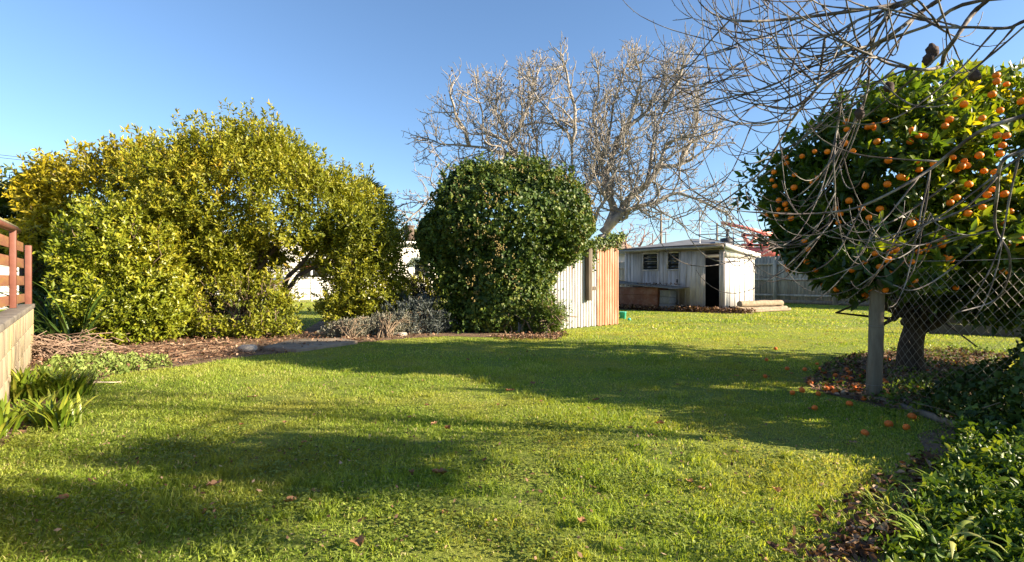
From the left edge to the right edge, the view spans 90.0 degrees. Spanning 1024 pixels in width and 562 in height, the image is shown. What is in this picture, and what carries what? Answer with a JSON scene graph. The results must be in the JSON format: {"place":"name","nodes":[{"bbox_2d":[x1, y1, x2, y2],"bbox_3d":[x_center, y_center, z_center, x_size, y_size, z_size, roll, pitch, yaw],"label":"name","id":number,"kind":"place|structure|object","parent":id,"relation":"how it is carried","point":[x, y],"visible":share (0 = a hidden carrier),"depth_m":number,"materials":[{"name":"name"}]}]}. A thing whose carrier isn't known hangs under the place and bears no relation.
{"place":"outdoors","nodes":[
{"label":"outdoors","id":0,"kind":"place"},
{"bbox_2d":[0,375,58,446],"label":"border soil","id":1,"kind":"structure","parent":0,"point":[8,437],"depth_m":3.39,"materials":[{"name":"brown soil"}]},
{"bbox_2d":[8,363,62,404],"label":"lily clump","id":2,"kind":"object","parent":1,"relation":"on","point":[20,392],"visible":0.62,"depth_m":4.18,"materials":[{"name":"green plant"}]},
{"bbox_2d":[10,386,67,425],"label":"lily clump","id":3,"kind":"object","parent":1,"relation":"on","point":[52,396],"visible":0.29,"depth_m":3.65,"materials":[{"name":"green plant"}]},
{"bbox_2d":[10,362,80,400],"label":"lily clump","id":4,"kind":"object","parent":1,"relation":"on","point":[20,373],"visible":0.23,"depth_m":4.31,"materials":[{"name":"green plant"}]},
{"bbox_2d":[0,391,100,439],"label":"lily clump","id":5,"kind":"object","parent":1,"relation":"on","point":[48,416],"visible":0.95,"depth_m":3.42,"materials":[{"name":"green plant"}]},
{"bbox_2d":[26,366,106,401],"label":"lily clump","id":6,"kind":"object","parent":1,"relation":"on","point":[79,385],"visible":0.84,"depth_m":4.32,"materials":[{"name":"green plant"}]},
{"bbox_2d":[29,311,566,381],"bbox_3d":[-4.924,0.996,12.697,10.797,0.001,13.239,0,0,-42],"label":"garden bed","id":7,"kind":"object","parent":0,"point":[316,327],"visible":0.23,"depth_m":8.43,"materials":[{"name":"soil"}]},
{"bbox_2d":[17,210,73,312],"bbox_3d":[-9.261,-0.210,10.456,1.049,2.451,1.631,0,0,-12],"label":"dark shrub","id":8,"kind":"object","parent":7,"relation":"on","point":[37,276],"visible":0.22,"depth_m":10.00,"materials":[{"name":"green plant"}]},
{"bbox_2d":[0,279,141,343],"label":"flax plant","id":9,"kind":"object","parent":7,"relation":"on","point":[48,321],"visible":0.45,"depth_m":7.69,"materials":[{"name":"green plant"}]},
{"bbox_2d":[30,327,131,360],"bbox_3d":[-5.991,0.812,6.724,1.529,0.368,1.491,0,0,-43],"label":"twig heap","id":10,"kind":"object","parent":7,"relation":"on","point":[47,348],"visible":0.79,"depth_m":6.62,"materials":[{"name":"beige wood"}]},
{"bbox_2d":[0,124,202,316],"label":"golden tree","id":11,"kind":"object","parent":7,"relation":"on","point":[43,187],"visible":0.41,"depth_m":10.38,"materials":[{"name":"yellow plant"}]},
{"bbox_2d":[38,348,172,379],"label":"weeds","id":12,"kind":"object","parent":7,"relation":"on","point":[133,361],"visible":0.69,"depth_m":5.90,"materials":[{"name":"green plant"}]},
{"bbox_2d":[19,255,196,323],"bbox_3d":[-8.710,0.150,11.187,3.466,1.700,0.185,0,0,-11],"label":"board fence","id":13,"kind":"object","parent":7,"relation":"on","point":[21,271],"depth_m":10.80,"materials":[{"name":"wood"}]},
{"bbox_2d":[32,181,204,345],"bbox_3d":[-6.604,-0.304,8.772,2.348,3.066,2.501,0,0,-30],"label":"laurel bush","id":14,"kind":"object","parent":7,"relation":"on","point":[78,247],"visible":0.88,"depth_m":8.17,"materials":[{"name":"green plant"}]},
{"bbox_2d":[155,181,237,326],"bbox_3d":[-7.062,-0.800,11.186,2.788,3.628,1.214,0,0,31],"label":"dark shrub","id":15,"kind":"object","parent":7,"relation":"on","point":[215,303],"visible":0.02,"depth_m":10.66,"materials":[{"name":"green plant"}]},
{"bbox_2d":[0,320,436,440],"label":"leaf litter","id":16,"kind":"object","parent":7,"relation":"on","point":[188,349],"visible":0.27,"depth_m":7.41,"materials":[{"name":"brown plant"}]},
{"bbox_2d":[165,247,306,338],"bbox_3d":[-5.019,0.453,9.303,2.672,2.271,1.612,0,0,0],"label":"skirt shrub","id":17,"kind":"object","parent":7,"relation":"on","point":[263,321],"visible":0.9,"depth_m":9.09,"materials":[{"name":"green plant"}]},
{"bbox_2d":[237,344,257,351],"bbox_3d":[-3.742,0.966,7.239,0.246,0.123,0.141,0,0,0],"label":"rock","id":18,"kind":"object","parent":7,"relation":"on","point":[249,347],"visible":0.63,"depth_m":7.20,"materials":[{"name":"stone"}]},
{"bbox_2d":[101,96,411,326],"bbox_3d":[-4.687,-1.233,10.143,5.191,4.580,3.882,0,0,0],"label":"laurel tree","id":19,"kind":"object","parent":7,"relation":"on","point":[259,157],"visible":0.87,"depth_m":9.32,"materials":[{"name":"green plant"}]},
{"bbox_2d":[263,338,357,352],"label":"path slab","id":20,"kind":"structure","parent":7,"relation":"on","point":[289,345],"depth_m":7.73,"materials":[{"name":"grey concrete"}]},
{"bbox_2d":[318,314,377,337],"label":"grey shrub","id":21,"kind":"object","parent":7,"relation":"on","point":[345,327],"visible":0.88,"depth_m":9.05,"materials":[{"name":"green plant"}]},
{"bbox_2d":[303,198,417,325],"bbox_3d":[-3.039,-0.165,10.403,2.139,3.013,2.162,0,0,41],"label":"dense shrub","id":22,"kind":"object","parent":7,"relation":"on","point":[355,283],"visible":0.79,"depth_m":9.80,"materials":[{"name":"green plant"}]},
{"bbox_2d":[351,171,397,268],"bbox_3d":[-3.802,-0.965,13.447,1.634,3.939,1.399,0,0,0],"label":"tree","id":23,"kind":"object","parent":7,"relation":"on","point":[378,186],"visible":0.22,"depth_m":13.24,"materials":[{"name":"green plant"}]},
{"bbox_2d":[361,309,419,337],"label":"grey shrub","id":24,"kind":"object","parent":7,"relation":"on","point":[384,325],"visible":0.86,"depth_m":9.34,"materials":[{"name":"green plant"}]},
{"bbox_2d":[341,291,454,333],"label":"grey shrub","id":25,"kind":"object","parent":7,"relation":"on","point":[423,320],"visible":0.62,"depth_m":9.85,"materials":[{"name":"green plant"}]},
{"bbox_2d":[396,332,406,335],"bbox_3d":[-2.014,0.978,9.336,0.197,0.082,0.125,0,0,0],"label":"rock","id":26,"kind":"object","parent":7,"relation":"on","point":[403,333],"visible":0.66,"depth_m":9.30,"materials":[{"name":"stone"}]},
{"bbox_2d":[400,249,444,319],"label":"sparse shrub","id":27,"kind":"object","parent":7,"relation":"on","point":[421,287],"visible":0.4,"depth_m":11.88,"materials":[{"name":"green plant"}]},
{"bbox_2d":[409,149,627,333],"bbox_3d":[0.241,-0.770,10.760,4.851,3.768,3.325,0,0,0],"label":"ivy","id":28,"kind":"object","parent":7,"relation":"on","point":[461,239],"visible":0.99,"depth_m":9.79,"materials":[{"name":"green plant"}]},
{"bbox_2d":[489,329,568,340],"bbox_3d":[0.521,0.974,9.072,1.612,0.117,1.096,0,0,-26],"label":"leaf debris","id":29,"kind":"object","parent":7,"relation":"on","point":[533,336],"visible":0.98,"depth_m":9.03,"materials":[{"name":"brown plant"}]},
{"bbox_2d":[521,291,576,333],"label":"bamboo shrub","id":30,"kind":"object","parent":7,"relation":"on","point":[554,316],"visible":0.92,"depth_m":9.71,"materials":[{"name":"green plant"}]},
{"bbox_2d":[215,225,435,301],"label":"white house","id":31,"kind":"structure","parent":0,"point":[305,287],"depth_m":26.90,"materials":[{"name":"paint"}]},
{"bbox_2d":[300,256,327,278],"bbox_3d":[-10.351,-0.700,26.884,1.540,1.140,0.035,0,0,-40],"label":"window","id":32,"kind":"structure","parent":31,"relation":"in","point":[307,274],"depth_m":26.71,"materials":[{"name":"white paint"}]},
{"bbox_2d":[413,263,425,275],"bbox_3d":[-5.493,-0.675,30.973,1.040,0.790,0.035,0,0,-40],"label":"window","id":33,"kind":"structure","parent":31,"relation":"in","point":[415,265],"depth_m":30.76,"materials":[{"name":"white paint"}]},
{"bbox_2d":[0,283,1023,561],"bbox_3d":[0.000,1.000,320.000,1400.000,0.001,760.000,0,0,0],"label":"lawn","id":34,"kind":"structure","parent":0,"point":[468,549],"depth_m":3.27,"materials":[{"name":"green plant"}]},
{"bbox_2d":[0,163,27,254],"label":"broadleaf tree","id":35,"kind":"object","parent":34,"relation":"on","point":[5,211],"visible":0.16,"depth_m":11.15,"materials":[{"name":"green plant"}]},
{"bbox_2d":[0,304,34,402],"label":"block wall","id":36,"kind":"structure","parent":34,"relation":"on","point":[16,329],"depth_m":4.55,"materials":[{"name":"concrete"}]},
{"bbox_2d":[0,217,31,307],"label":"slat fence","id":37,"kind":"object","parent":36,"relation":"on","point":[12,280],"visible":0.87,"depth_m":5.66,"materials":[{"name":"red wood"}]},
{"bbox_2d":[0,265,95,308],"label":"neighbour shed","id":38,"kind":"structure","parent":34,"relation":"on","point":[4,270],"depth_m":17.99,"materials":[{"name":"white paint"}]},
{"bbox_2d":[56,493,68,499],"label":"fallen leaf","id":39,"kind":"object","parent":34,"relation":"on","point":[60,497],"visible":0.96,"depth_m":2.31,"materials":[{"name":"brown plant"}]},
{"bbox_2d":[93,381,120,382],"bbox_3d":[-3.976,0.977,4.917,0.349,0.039,0.095,0,0,-26],"label":"stick","id":40,"kind":"object","parent":34,"relation":"on","point":[106,382],"visible":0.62,"depth_m":4.91,"materials":[{"name":"beige wood"}]},
{"bbox_2d":[206,479,222,485],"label":"fallen leaf","id":41,"kind":"object","parent":34,"relation":"on","point":[212,482],"visible":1,"depth_m":2.46,"materials":[{"name":"brown plant"}]},
{"bbox_2d":[284,496,295,501],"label":"fallen leaf","id":42,"kind":"object","parent":34,"relation":"on","point":[290,498],"visible":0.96,"depth_m":2.28,"materials":[{"name":"brown plant"}]},
{"bbox_2d":[298,266,312,301],"bbox_3d":[-10.100,0.125,25.235,0.800,1.750,0.730,0,0,0],"label":"porch","id":43,"kind":"object","parent":34,"relation":"on","point":[311,288],"visible":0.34,"depth_m":24.95,"materials":[{"name":"white paint"}]},
{"bbox_2d":[349,534,364,546],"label":"fallen leaf","id":44,"kind":"object","parent":34,"relation":"on","point":[359,539],"visible":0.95,"depth_m":1.91,"materials":[{"name":"brown plant"}]},
{"bbox_2d":[379,267,450,303],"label":"hedge","id":45,"kind":"object","parent":34,"relation":"on","point":[427,286],"visible":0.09,"depth_m":18.68,"materials":[{"name":"green plant"}]},
{"bbox_2d":[0,369,864,561],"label":"clover","id":46,"kind":"object","parent":34,"relation":"on","point":[417,516],"visible":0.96,"depth_m":2.29,"materials":[{"name":"green plant"}]},
{"bbox_2d":[432,467,446,474],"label":"fallen leaf","id":47,"kind":"object","parent":34,"relation":"on","point":[441,470],"visible":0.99,"depth_m":2.61,"materials":[{"name":"brown plant"}]},
{"bbox_2d":[6,314,885,561],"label":"lawn flecks","id":48,"kind":"object","parent":34,"relation":"on","point":[396,515],"visible":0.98,"depth_m":2.45,"materials":[{"name":"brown plant"}]},
{"bbox_2d":[465,242,619,332],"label":"corrugated shed","id":49,"kind":"structure","parent":34,"relation":"on","point":[591,295],"depth_m":11.09,"materials":[{"name":"metal"}]},
{"bbox_2d":[393,22,753,242],"bbox_3d":[1.282,-3.039,13.995,9.752,8.159,3.975,0,0,0],"label":"bare tree","id":50,"kind":"object","parent":34,"relation":"on","point":[616,214],"visible":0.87,"depth_m":13.63,"materials":[{"name":"grey plant"}]},
{"bbox_2d":[578,516,586,522],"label":"fallen leaf","id":51,"kind":"object","parent":34,"relation":"on","point":[582,519],"visible":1,"depth_m":2.08,"materials":[{"name":"beige plant"}]},
{"bbox_2d":[618,311,625,318],"bbox_3d":[2.898,0.905,13.558,0.276,0.190,0.184,0,0,0],"label":"plastic tub","id":52,"kind":"object","parent":34,"relation":"on","point":[622,314],"visible":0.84,"depth_m":13.49,"materials":[{"name":"green plastic"}]},
{"bbox_2d":[615,218,665,248],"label":"twiggy tree","id":53,"kind":"object","parent":34,"relation":"on","point":[640,243],"visible":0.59,"depth_m":43.91,"materials":[{"name":"brown plant"}]},
{"bbox_2d":[652,214,669,243],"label":"power pole","id":54,"kind":"object","parent":34,"relation":"on","point":[661,227],"visible":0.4,"depth_m":61.90,"materials":[{"name":"grey wood"}]},
{"bbox_2d":[636,224,743,231],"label":"power cable","id":55,"kind":"object","parent":54,"relation":"attached to","point":[688,230],"visible":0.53,"depth_m":65.89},
{"bbox_2d":[618,243,760,311],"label":"garden shed","id":56,"kind":"structure","parent":34,"relation":"on","point":[658,265],"depth_m":17.39,"materials":[{"name":"paint"}]},
{"bbox_2d":[642,252,658,270],"bbox_3d":[4.971,-0.690,18.388,0.055,0.640,0.680,0,0,-41],"label":"window","id":57,"kind":"structure","parent":56,"relation":"in","point":[650,259],"depth_m":18.37,"materials":[{"name":"glass"}]},
{"bbox_2d":[667,251,680,269],"bbox_3d":[5.585,-0.690,17.670,0.055,0.640,0.530,0,0,-41],"label":"window","id":58,"kind":"structure","parent":56,"relation":"in","point":[673,265],"depth_m":17.70,"materials":[{"name":"glass"}]},
{"bbox_2d":[676,250,704,309],"bbox_3d":[5.970,-0.015,17.142,0.063,1.970,1.027,0,0,-41],"label":"sliding door","id":59,"kind":"structure","parent":56,"relation":"in","point":[688,276],"depth_m":17.11,"materials":[{"name":"paint"}]},
{"bbox_2d":[732,305,783,312],"bbox_3d":[8.127,0.901,16.867,2.742,0.244,0.233,0,0,-33],"label":"log","id":60,"kind":"object","parent":34,"relation":"on","point":[750,307],"visible":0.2,"depth_m":16.33,"materials":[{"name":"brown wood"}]},
{"bbox_2d":[737,300,783,306],"bbox_3d":[8.182,0.734,16.806,2.330,0.221,0.224,0,0,-32],"label":"log","id":61,"kind":"object","parent":60,"relation":"on","point":[751,303],"visible":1,"depth_m":16.65,"materials":[{"name":"brown wood"}]},
{"bbox_2d":[740,306,787,312],"bbox_3d":[8.249,0.922,16.719,2.524,0.168,0.181,0,0,-33],"label":"log","id":62,"kind":"object","parent":34,"relation":"on","point":[760,308],"visible":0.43,"depth_m":16.67,"materials":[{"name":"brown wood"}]},
{"bbox_2d":[748,308,790,312],"bbox_3d":[8.389,0.949,16.622,2.245,0.112,0.113,0,0,-32],"label":"log","id":63,"kind":"object","parent":34,"relation":"on","point":[775,309],"visible":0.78,"depth_m":16.62,"materials":[{"name":"brown wood"}]},
{"bbox_2d":[618,256,936,308],"bbox_3d":[13.142,-0.074,21.352,0.190,2.148,28.008,0,0,-37],"label":"paling fence","id":64,"kind":"object","parent":34,"relation":"on","point":[789,291],"visible":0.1,"depth_m":22.89,"materials":[{"name":"grey wood"}]},
{"bbox_2d":[773,487,782,491],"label":"fallen leaf","id":65,"kind":"object","parent":34,"relation":"on","point":[778,489],"visible":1,"depth_m":2.37,"materials":[{"name":"beige plant"}]},
{"bbox_2d":[621,0,1023,316],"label":"bare fruit tree","id":66,"kind":"object","parent":34,"relation":"on","point":[930,57],"visible":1,"depth_m":3.13,"materials":[{"name":"brown plant"}]},
{"bbox_2d":[846,401,852,405],"bbox_3d":[2.692,0.978,4.084,0.051,0.044,0.054,13,-16,18],"label":"fallen orange","id":67,"kind":"object","parent":34,"relation":"on","point":[849,403],"visible":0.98,"depth_m":4.07,"materials":[{"name":"orange food"}]},
{"bbox_2d":[861,429,868,435],"bbox_3d":[2.274,0.978,3.299,0.049,0.042,0.048,25,0,41],"label":"fallen orange","id":68,"kind":"object","parent":34,"relation":"on","point":[864,432],"visible":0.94,"depth_m":3.28,"materials":[{"name":"orange food"}]},
{"bbox_2d":[884,420,893,427],"bbox_3d":[2.571,0.976,3.494,0.051,0.051,0.054,2,-32,-28],"label":"fallen orange","id":69,"kind":"object","parent":34,"relation":"on","point":[888,423],"visible":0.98,"depth_m":3.48,"materials":[{"name":"orange food"}]},
{"bbox_2d":[902,424,910,429],"bbox_3d":[2.644,0.980,3.433,0.047,0.043,0.042,4,-20,-5],"label":"fallen orange","id":70,"kind":"object","parent":34,"relation":"on","point":[906,426],"visible":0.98,"depth_m":3.42,"materials":[{"name":"orange food"}]},
{"bbox_2d":[907,413,916,419],"bbox_3d":[2.888,0.976,3.698,0.055,0.047,0.052,10,-7,28],"label":"fallen orange","id":71,"kind":"object","parent":34,"relation":"on","point":[913,416],"visible":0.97,"depth_m":3.68,"materials":[{"name":"orange food"}]},
{"bbox_2d":[929,313,1022,336],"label":"timber edging","id":72,"kind":"object","parent":34,"relation":"on","point":[961,329],"visible":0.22,"depth_m":9.43,"materials":[{"name":"wood"}]},
{"bbox_2d":[0,0,1023,247],"label":"sky","id":73,"kind":"structure","parent":0,"point":[353,76],"materials":[{"name":"blue"}]},
{"bbox_2d":[618,229,743,261],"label":"grey roofed house","id":74,"kind":"structure","parent":0,"point":[621,257],"depth_m":32.70,"materials":[{"name":"white paint"}]},
{"bbox_2d":[618,303,756,313],"bbox_3d":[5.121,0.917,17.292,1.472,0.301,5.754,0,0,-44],"label":"garden bed","id":75,"kind":"object","parent":0,"point":[698,308],"visible":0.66,"depth_m":16.58,"materials":[{"name":"brown soil"}]},
{"bbox_2d":[618,281,688,309],"bbox_3d":[4.693,0.489,17.940,0.890,0.983,2.820,0,0,-41],"label":"rabbit hutch","id":76,"kind":"object","parent":75,"relation":"on","point":[645,296],"visible":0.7,"depth_m":17.86,"materials":[{"name":"wood"}]},
{"bbox_2d":[620,282,679,285],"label":"lid litter","id":77,"kind":"object","parent":76,"relation":"on","point":[654,283],"visible":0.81,"depth_m":17.70,"materials":[{"name":"brown plant"}]},
{"bbox_2d":[659,304,675,310],"bbox_3d":[5.249,0.884,17.297,0.400,0.224,0.380,0,0,-41],"label":"concrete block","id":78,"kind":"object","parent":75,"relation":"on","point":[668,305],"depth_m":17.12,"materials":[{"name":"grey concrete"}]},
{"bbox_2d":[660,297,675,303],"bbox_3d":[5.257,0.652,17.288,0.400,0.224,0.375,0,0,-41],"label":"concrete block","id":79,"kind":"object","parent":78,"relation":"on","point":[667,300],"depth_m":17.15,"materials":[{"name":"grey concrete"}]},
{"bbox_2d":[660,290,675,296],"bbox_3d":[5.265,0.420,17.278,0.400,0.224,0.370,0,0,-41],"label":"concrete block","id":80,"kind":"object","parent":79,"relation":"on","point":[667,293],"depth_m":17.14,"materials":[{"name":"grey concrete"}]},
{"bbox_2d":[697,210,753,245],"bbox_3d":[12.197,-1.469,28.438,3.969,4.939,0.533,0,0,6],"label":"scaffold","id":81,"kind":"object","parent":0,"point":[699,234],"visible":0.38,"depth_m":28.37,"materials":[{"name":"metal"}]},
{"bbox_2d":[721,221,778,256],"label":"roof","id":82,"kind":"structure","parent":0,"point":[770,253],"depth_m":27.13,"materials":[{"name":"red paint"}]},
{"bbox_2d":[804,346,1008,408],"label":"tree litter","id":83,"kind":"object","parent":0,"point":[890,354],"visible":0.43,"depth_m":5.53,"materials":[{"name":"brown plant"}]},
{"bbox_2d":[865,279,884,396],"bbox_3d":[3.100,0.479,4.360,0.159,1.045,0.129,0,0,0],"label":"fence post","id":84,"kind":"object","parent":83,"relation":"on","point":[874,367],"visible":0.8,"depth_m":4.32,"materials":[{"name":"wood"}]},
{"bbox_2d":[886,258,1023,413],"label":"chain link fence","id":85,"kind":"object","parent":84,"relation":"attached to","point":[953,326],"visible":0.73,"depth_m":3.69,"materials":[{"name":"metal"}]},
{"bbox_2d":[729,56,1023,371],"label":"orange tree","id":86,"kind":"object","parent":83,"relation":"on","point":[934,133],"visible":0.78,"depth_m":4.74,"materials":[{"name":"green plant"}]},
{"bbox_2d":[809,343,1008,418],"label":"seedlings","id":87,"kind":"object","parent":83,"relation":"on","point":[896,391],"visible":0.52,"depth_m":4.91,"materials":[{"name":"green plant"}]},
{"bbox_2d":[823,423,1022,561],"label":"verge soil","id":88,"kind":"structure","parent":0,"point":[924,440],"depth_m":2.96,"materials":[{"name":"brown soil"}]},
{"bbox_2d":[758,450,939,561],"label":"verge litter","id":89,"kind":"object","parent":88,"relation":"on","point":[851,544],"visible":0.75,"depth_m":2.01,"materials":[{"name":"brown plant"}]},
{"bbox_2d":[846,483,944,528],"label":"grass tuft","id":90,"kind":"object","parent":88,"relation":"on","point":[884,500],"visible":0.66,"depth_m":2.22,"materials":[{"name":"green plant"}]},
{"bbox_2d":[857,502,964,553],"bbox_3d":[1.519,0.948,1.968,0.295,0.104,0.381,0,0,-16],"label":"grass tuft","id":91,"kind":"object","parent":88,"relation":"on","point":[920,537],"visible":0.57,"depth_m":1.99,"materials":[{"name":"green plant"}]},
{"bbox_2d":[874,396,954,425],"bbox_3d":[3.035,0.980,3.570,0.050,0.050,1.340,0,0,-1],"label":"ground board","id":92,"kind":"object","parent":88,"relation":"on","point":[929,414],"visible":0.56,"depth_m":3.77,"materials":[{"name":"grey wood"}]},
{"bbox_2d":[871,481,970,518],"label":"grass tuft","id":93,"kind":"object","parent":88,"relation":"on","point":[935,510],"visible":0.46,"depth_m":2.13,"materials":[{"name":"green plant"}]},
{"bbox_2d":[862,397,1023,561],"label":"ground cover","id":94,"kind":"object","parent":88,"relation":"on","point":[975,453],"visible":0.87,"depth_m":2.13,"materials":[{"name":"green plant"}]},
{"bbox_2d":[879,510,1010,559],"bbox_3d":[1.565,0.929,1.869,0.407,0.144,0.400,0,0,12],"label":"ribbon plant","id":95,"kind":"object","parent":88,"relation":"on","point":[964,532],"visible":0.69,"depth_m":1.88,"materials":[{"name":"green plant"}]},
{"bbox_2d":[898,466,1023,513],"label":"grass tuft","id":96,"kind":"object","parent":88,"relation":"on","point":[973,496],"visible":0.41,"depth_m":2.18,"materials":[{"name":"green plant"}]},
{"bbox_2d":[913,310,1023,444],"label":"ivy mound","id":97,"kind":"object","parent":88,"relation":"on","point":[993,390],"visible":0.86,"depth_m":3.33,"materials":[{"name":"green plant"}]}
]}

